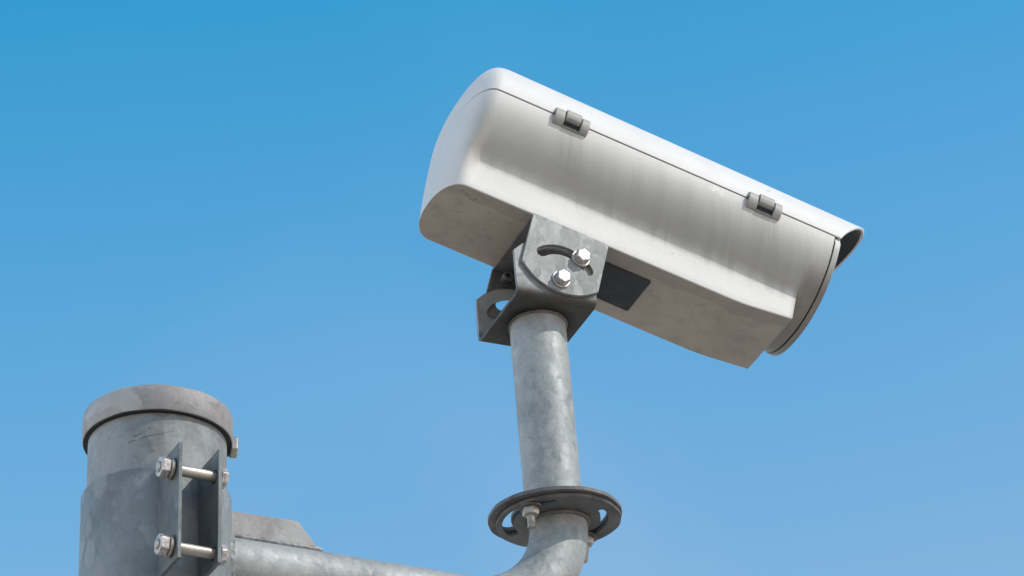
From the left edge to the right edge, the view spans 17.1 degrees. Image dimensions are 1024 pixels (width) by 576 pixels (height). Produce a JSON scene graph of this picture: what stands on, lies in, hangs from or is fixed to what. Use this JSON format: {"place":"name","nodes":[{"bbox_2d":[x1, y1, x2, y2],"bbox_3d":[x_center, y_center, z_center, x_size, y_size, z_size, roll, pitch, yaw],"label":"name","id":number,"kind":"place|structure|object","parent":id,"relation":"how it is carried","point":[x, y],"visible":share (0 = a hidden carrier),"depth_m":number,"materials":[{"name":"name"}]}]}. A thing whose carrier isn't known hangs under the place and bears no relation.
{"place":"outdoors","nodes":[
{"label":"outdoors","id":0,"kind":"place"},
{"bbox_2d":[0,0,1023,575],"label":"sky","id":1,"kind":"structure","parent":0,"point":[222,200],"materials":[{"name":"blue"}]},
{"label":"ground","id":2,"kind":"structure","parent":0,"visible":0},
{"bbox_2d":[82,384,237,575],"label":"mast pole","id":3,"kind":"object","parent":2,"relation":"on","point":[131,427],"visible":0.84,"depth_m":2.28,"materials":[{"name":"metal"}]},
{"bbox_2d":[78,442,620,575],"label":"support arm","id":4,"kind":"object","parent":3,"relation":"attached to","point":[130,522],"visible":0.95,"depth_m":2.27},
{"bbox_2d":[475,242,621,562],"bbox_3d":[0.024,0.084,2.499,0.097,0.238,0.096,10,-35,-22],"label":"camera post","id":5,"kind":"object","parent":4,"relation":"on","point":[535,325],"visible":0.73,"depth_m":2.49,"materials":[{"name":"metal"}]},
{"bbox_2d":[486,213,608,318],"bbox_3d":[0.024,-0.002,2.554,0.063,0.060,0.087,23,-39,-12],"label":"tilt bracket","id":6,"kind":"object","parent":5,"relation":"attached to","point":[559,272],"visible":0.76,"depth_m":2.53,"materials":[{"name":"metal"}]},
{"bbox_2d":[419,68,863,368],"bbox_3d":[0.103,-0.047,2.627,0.343,0.131,0.128,23,-39,-12],"label":"security camera","id":7,"kind":"object","parent":6,"relation":"attached to","point":[709,258],"visible":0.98,"depth_m":2.58,"materials":[{"name":"white metal"}]}
]}

